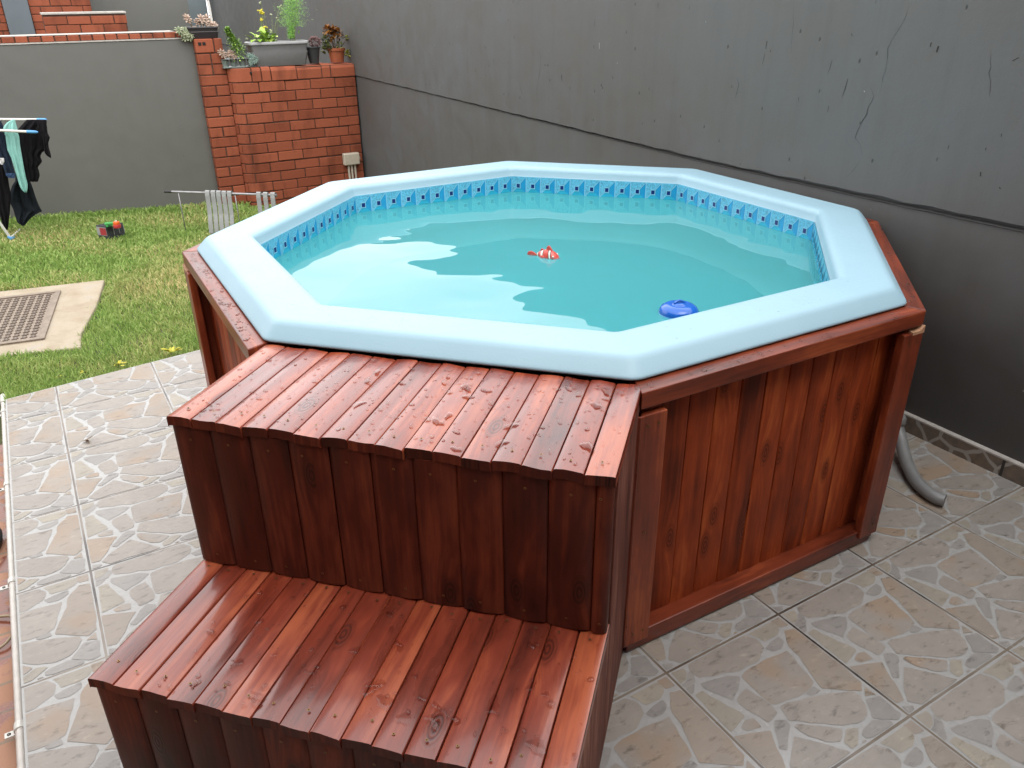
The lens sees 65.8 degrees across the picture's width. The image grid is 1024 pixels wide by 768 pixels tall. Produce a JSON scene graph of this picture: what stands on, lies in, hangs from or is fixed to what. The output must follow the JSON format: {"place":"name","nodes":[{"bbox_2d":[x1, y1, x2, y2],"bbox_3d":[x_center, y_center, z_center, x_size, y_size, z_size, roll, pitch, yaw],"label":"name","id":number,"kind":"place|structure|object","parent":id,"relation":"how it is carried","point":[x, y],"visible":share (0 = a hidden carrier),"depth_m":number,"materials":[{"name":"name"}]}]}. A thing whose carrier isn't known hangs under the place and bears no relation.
{"place":"outdoors","nodes":[
{"label":"outdoors","id":0,"kind":"place"},
{"bbox_2d":[0,444,16,767],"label":"red paving","id":1,"kind":"structure","parent":0,"point":[7,750],"depth_m":2.25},
{"bbox_2d":[0,528,2,545],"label":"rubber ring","id":2,"kind":"object","parent":1,"relation":"on","point":[1,535],"visible":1,"depth_m":2.72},
{"bbox_2d":[0,614,10,648],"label":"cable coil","id":3,"kind":"object","parent":1,"relation":"on","point":[9,638],"visible":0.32,"depth_m":2.31,"materials":[{"name":"beige plastic"}]},
{"bbox_2d":[0,200,278,443],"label":"lawn ground","id":4,"kind":"structure","parent":0,"point":[103,321],"depth_m":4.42,"materials":[{"name":"green plant"}]},
{"bbox_2d":[0,118,46,239],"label":"clothes rack","id":5,"kind":"object","parent":4,"relation":"on","point":[15,131],"visible":0.77,"depth_m":5.76,"materials":[{"name":"white metal"}]},
{"bbox_2d":[0,164,10,229],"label":"black trousers","id":6,"kind":"object","parent":5,"relation":"hanging from","point":[5,197],"visible":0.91,"depth_m":5.88,"materials":[{"name":"fabric"}]},
{"bbox_2d":[0,121,14,173],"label":"navy jeans","id":7,"kind":"object","parent":5,"relation":"hanging from","point":[8,167],"visible":0.92,"depth_m":5.71,"materials":[{"name":"fabric"}]},
{"bbox_2d":[6,173,14,177],"bbox_3d":[-3.649,-1.519,5.765,0.061,0.039,0.027,-15,30,-27],"label":"denim cuff","id":8,"kind":"object","parent":7,"relation":"attached to","point":[10,175],"visible":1,"depth_m":5.76,"materials":[{"name":"blue fabric"}]},
{"bbox_2d":[3,119,27,192],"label":"mint leggings","id":9,"kind":"object","parent":5,"relation":"hanging from","point":[13,144],"visible":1,"depth_m":5.73,"materials":[{"name":"fabric"}]},
{"bbox_2d":[10,158,41,225],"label":"charcoal trousers","id":10,"kind":"object","parent":5,"relation":"hanging from","point":[25,206],"visible":0.58,"depth_m":6.04,"materials":[{"name":"fabric"}]},
{"bbox_2d":[18,119,46,181],"bbox_3d":[-3.500,-1.719,5.829,0.224,0.440,0.057,-15,30,-27],"label":"black shirt","id":11,"kind":"object","parent":5,"relation":"hanging from","point":[32,147],"visible":0.91,"depth_m":5.80,"materials":[{"name":"fabric"}]},
{"bbox_2d":[37,120,50,157],"bbox_3d":[-3.395,-1.784,5.762,0.057,0.268,0.036,-5,27,-9],"label":"black sleeve","id":12,"kind":"object","parent":5,"relation":"hanging from","point":[42,125],"visible":1,"depth_m":5.75,"materials":[{"name":"fabric"}]},
{"bbox_2d":[0,280,104,355],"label":"concrete slab","id":13,"kind":"structure","parent":4,"relation":"on","point":[77,302],"depth_m":4.54,"materials":[{"name":"beige concrete"}]},
{"bbox_2d":[0,290,60,345],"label":"drain cover","id":14,"kind":"object","parent":13,"relation":"on","point":[24,318],"visible":0.97,"depth_m":4.51,"materials":[{"name":"beige metal"}]},
{"bbox_2d":[96,221,124,239],"bbox_3d":[-3.101,-1.185,6.116,0.111,0.105,0.159,17,31,31],"label":"battery box","id":15,"kind":"object","parent":4,"relation":"on","point":[105,231],"visible":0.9,"depth_m":6.08,"materials":[{"name":"plastic"}]},
{"bbox_2d":[104,222,112,226],"bbox_3d":[-3.059,-1.214,6.019,0.068,0.031,0.036,-10,28,-18],"label":"toy car","id":16,"kind":"object","parent":15,"relation":"on","point":[108,224],"visible":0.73,"depth_m":6.01,"materials":[{"name":"green plastic"}]},
{"bbox_2d":[113,220,120,227],"bbox_3d":[-2.988,-1.208,5.980,0.060,0.053,0.059,-6,27,-10],"label":"toy bucket","id":17,"kind":"object","parent":15,"relation":"on","point":[116,224],"visible":1,"depth_m":5.96,"materials":[{"name":"orange plastic"}]},
{"bbox_2d":[113,360,125,368],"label":"weed","id":18,"kind":"object","parent":4,"relation":"on","point":[119,363],"visible":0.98,"depth_m":3.89,"materials":[{"name":"yellow plant"}]},
{"bbox_2d":[160,347,179,354],"bbox_3d":[-1.732,-0.167,4.035,0.103,0.063,0.064,-13,29,-24],"label":"weed","id":19,"kind":"object","parent":4,"relation":"on","point":[171,349],"visible":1,"depth_m":4.03,"materials":[{"name":"yellow plant"}]},
{"bbox_2d":[164,190,276,229],"bbox_3d":[-2.279,-1.353,6.246,0.946,0.326,0.023,4,27,9],"label":"rail","id":20,"kind":"object","parent":4,"relation":"on","point":[178,192],"visible":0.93,"depth_m":6.21,"materials":[{"name":"metal"}]},
{"bbox_2d":[205,190,233,233],"bbox_3d":[-2.290,-1.352,6.229,0.221,0.334,0.078,4,27,9],"label":"slatted mat","id":21,"kind":"object","parent":20,"relation":"hanging from","point":[225,218],"visible":0.84,"depth_m":6.21,"materials":[{"name":"white plastic"}]},
{"bbox_2d":[256,192,276,213],"bbox_3d":[-1.901,-1.325,6.164,0.153,0.334,0.078,4,27,9],"label":"slatted mat","id":22,"kind":"object","parent":20,"relation":"hanging from","point":[265,196],"visible":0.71,"depth_m":6.12,"materials":[{"name":"white plastic"}]},
{"bbox_2d":[5,350,1023,767],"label":"patio","id":23,"kind":"structure","parent":0,"point":[895,638],"depth_m":2.25,"materials":[{"name":"tile"}]},
{"bbox_2d":[0,394,25,767],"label":"conduit pipe","id":24,"kind":"object","parent":23,"relation":"attached to","point":[17,732],"visible":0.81,"depth_m":2.35,"materials":[{"name":"white plastic"}]},
{"bbox_2d":[88,345,640,767],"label":"pool steps","id":25,"kind":"structure","parent":23,"relation":"on","point":[443,532],"depth_m":1.64,"materials":[{"name":"brown wood"}]},
{"bbox_2d":[182,218,925,651],"bbox_3d":[0.133,-0.197,3.108,2.420,0.788,2.422,-15,30,-26],"label":"timber surround","id":26,"kind":"object","parent":23,"relation":"on","point":[754,470],"visible":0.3,"depth_m":2.21,"materials":[{"name":"brown wood"}]},
{"bbox_2d":[197,161,906,384],"bbox_3d":[0.132,-0.258,3.079,2.317,0.757,2.317,-15,30,-26],"label":"pool tub","id":27,"kind":"object","parent":26,"relation":"in","point":[858,280],"visible":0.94,"depth_m":2.24,"materials":[{"name":"plastic"}]},
{"bbox_2d":[275,192,820,331],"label":"water","id":28,"kind":"structure","parent":27,"relation":"in","point":[619,264],"depth_m":2.88,"materials":[{"name":"teal liquid"}]},
{"bbox_2d":[527,245,558,258],"bbox_3d":[0.118,-0.480,2.931,0.135,0.071,0.050,12,29,23],"label":"toy fish","id":29,"kind":"object","parent":28,"relation":"on","point":[549,252],"visible":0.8,"depth_m":2.91},
{"bbox_2d":[658,299,698,318],"bbox_3d":[0.506,-0.194,2.414,0.122,0.135,0.122,-8,27,-15],"label":"chlorine floater","id":30,"kind":"object","parent":28,"relation":"on","point":[672,309],"visible":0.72,"depth_m":2.37,"materials":[{"name":"blue plastic"}]},
{"bbox_2d":[188,222,914,751],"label":"rain drops","id":31,"kind":"object","parent":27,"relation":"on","point":[470,376],"visible":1,"depth_m":1.84,"materials":[{"name":"liquid"}]},
{"bbox_2d":[208,0,1023,486],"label":"boundary wall","id":32,"kind":"structure","parent":23,"relation":"on","point":[900,122],"depth_m":3.31,"materials":[{"name":"grey paint"}]},
{"bbox_2d":[207,0,212,20],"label":"downpipe","id":33,"kind":"object","parent":32,"relation":"attached to","point":[209,7],"visible":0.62,"depth_m":7.51,"materials":[{"name":"white plastic"}]},
{"bbox_2d":[896,414,946,506],"bbox_3d":[1.364,0.023,3.127,0.142,0.358,1.124,-7,27,-14],"label":"drain hose","id":34,"kind":"object","parent":23,"relation":"on","point":[921,486],"visible":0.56,"depth_m":2.83,"materials":[{"name":"grey plastic"}]},
{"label":"ground","id":35,"kind":"structure","parent":0,"visible":0},
{"bbox_2d":[0,0,91,36],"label":"brick house","id":36,"kind":"structure","parent":35,"relation":"on","point":[20,17],"depth_m":9.53,"materials":[{"name":"brick"}]},
{"bbox_2d":[40,11,128,35],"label":"step wall","id":37,"kind":"structure","parent":35,"relation":"on","point":[82,22],"depth_m":8.61,"materials":[{"name":"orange brick"}]},
{"bbox_2d":[0,30,217,218],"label":"garden wall","id":38,"kind":"structure","parent":35,"relation":"on","point":[123,113],"depth_m":6.60,"materials":[{"name":"grey paint"}]},
{"bbox_2d":[90,0,190,31],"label":"wall","id":39,"kind":"structure","parent":35,"relation":"on","point":[153,15],"depth_m":10.67,"materials":[{"name":"grey paint"}]},
{"bbox_2d":[187,0,208,25],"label":"pale pier","id":40,"kind":"structure","parent":35,"relation":"on","point":[197,7],"depth_m":11.50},
{"bbox_2d":[192,38,246,204],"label":"brick pillar","id":41,"kind":"structure","parent":35,"relation":"on","point":[215,90],"depth_m":6.95,"materials":[{"name":"brick"}]},
{"bbox_2d":[186,26,217,38],"bbox_3d":[-2.629,-2.985,6.716,0.256,0.091,0.141,-15,30,-27],"label":"flower trough","id":42,"kind":"object","parent":41,"relation":"on","point":[198,32],"visible":0.85,"depth_m":6.67,"materials":[{"name":"black plastic"}]},
{"bbox_2d":[174,26,194,41],"bbox_3d":[-2.731,-2.922,6.604,0.080,0.124,0.160,22,34,38],"label":"trailing succulent","id":43,"kind":"object","parent":42,"relation":"in","point":[185,34],"visible":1,"depth_m":6.60,"materials":[{"name":"green plant"}]},
{"bbox_2d":[183,14,218,28],"bbox_3d":[-2.624,-3.055,6.675,0.286,0.136,0.098,-15,30,-27],"label":"succulent","id":44,"kind":"object","parent":42,"relation":"on","point":[202,19],"visible":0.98,"depth_m":6.67,"materials":[{"name":"plant"}]},
{"bbox_2d":[226,62,363,205],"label":"brick wall","id":45,"kind":"structure","parent":35,"relation":"on","point":[297,127],"depth_m":7.23,"materials":[{"name":"brick"}]},
{"bbox_2d":[221,57,255,68],"bbox_3d":[-2.373,-2.782,6.856,0.290,0.073,0.104,-15,30,-27],"label":"seedling tray","id":46,"kind":"object","parent":45,"relation":"on","point":[225,63],"visible":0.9,"depth_m":6.83,"materials":[{"name":"clear plastic"}]},
{"bbox_2d":[217,49,237,59],"bbox_3d":[-2.428,-2.813,6.747,0.167,0.094,0.048,-15,30,-27],"label":"rosette succulent","id":47,"kind":"object","parent":46,"relation":"on","point":[229,53],"visible":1,"depth_m":6.75,"materials":[{"name":"plant"}]},
{"bbox_2d":[223,26,248,61],"bbox_3d":[-2.349,-2.907,6.776,0.204,0.296,0.185,-15,30,-27],"label":"succulent","id":48,"kind":"object","parent":46,"relation":"in","point":[229,33],"visible":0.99,"depth_m":6.76,"materials":[{"name":"green plant"}]},
{"bbox_2d":[246,53,258,65],"bbox_3d":[-2.238,-2.808,6.838,0.110,0.110,0.023,-15,30,-27],"label":"hanging succulent","id":49,"kind":"object","parent":46,"relation":"in","point":[252,58],"visible":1,"depth_m":6.83,"materials":[{"name":"teal plant"}]},
{"bbox_2d":[244,40,308,66],"bbox_3d":[-2.071,-2.929,7.006,0.531,0.197,0.182,-15,30,-27],"label":"planter trough","id":50,"kind":"object","parent":45,"relation":"on","point":[284,52],"visible":0.97,"depth_m":6.94,"materials":[{"name":"grey plastic"}]},
{"bbox_2d":[245,27,277,42],"bbox_3d":[-2.171,-3.002,6.861,0.278,0.173,0.190,-15,30,-27],"label":"lettuce","id":51,"kind":"object","parent":50,"relation":"in","point":[264,33],"visible":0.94,"depth_m":6.86,"materials":[{"name":"green plant"}]},
{"bbox_2d":[257,9,267,40],"bbox_3d":[-2.163,-3.103,6.881,0.075,0.289,0.062,-15,30,-27],"label":"yellow flower","id":52,"kind":"object","parent":50,"relation":"in","point":[262,13],"visible":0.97,"depth_m":6.85,"materials":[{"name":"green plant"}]},
{"bbox_2d":[245,1,282,41],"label":"seed stalk","id":53,"kind":"object","parent":50,"relation":"in","point":[280,6],"visible":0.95,"depth_m":6.91,"materials":[{"name":"plant"}]},
{"bbox_2d":[271,0,312,40],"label":"dill","id":54,"kind":"object","parent":50,"relation":"on","point":[291,34],"visible":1,"depth_m":6.95,"materials":[{"name":"green plant"}]},
{"bbox_2d":[307,46,320,63],"bbox_3d":[-1.796,-2.976,7.160,0.143,0.141,0.143,-15,30,-27],"label":"flower pot","id":55,"kind":"object","parent":45,"relation":"on","point":[313,54],"visible":0.86,"depth_m":7.12,"materials":[{"name":"plastic"}]},
{"bbox_2d":[308,36,321,46],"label":"purple succulent","id":56,"kind":"object","parent":55,"relation":"on","point":[317,40],"visible":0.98,"depth_m":7.11,"materials":[{"name":"plant"}]},
{"bbox_2d":[327,47,344,62],"bbox_3d":[-1.614,-3.028,7.283,0.167,0.121,0.167,-15,30,-27],"label":"terracotta pot","id":57,"kind":"object","parent":45,"relation":"on","point":[336,55],"visible":0.94,"depth_m":7.23,"materials":[{"name":"ceramic"}]},
{"bbox_2d":[320,24,350,57],"bbox_3d":[-1.595,-3.122,7.212,0.320,0.302,0.147,-15,30,-27],"label":"jade plant","id":58,"kind":"object","parent":57,"relation":"in","point":[332,30],"visible":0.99,"depth_m":7.18,"materials":[{"name":"orange plant"}]},
{"bbox_2d":[342,152,359,178],"bbox_3d":[-1.530,-1.954,7.663,0.168,0.555,0.055,-15,30,-27],"label":"junction box","id":59,"kind":"object","parent":45,"relation":"attached to","point":[351,158],"visible":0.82,"depth_m":7.55,"materials":[{"name":"beige plastic"}]}
]}

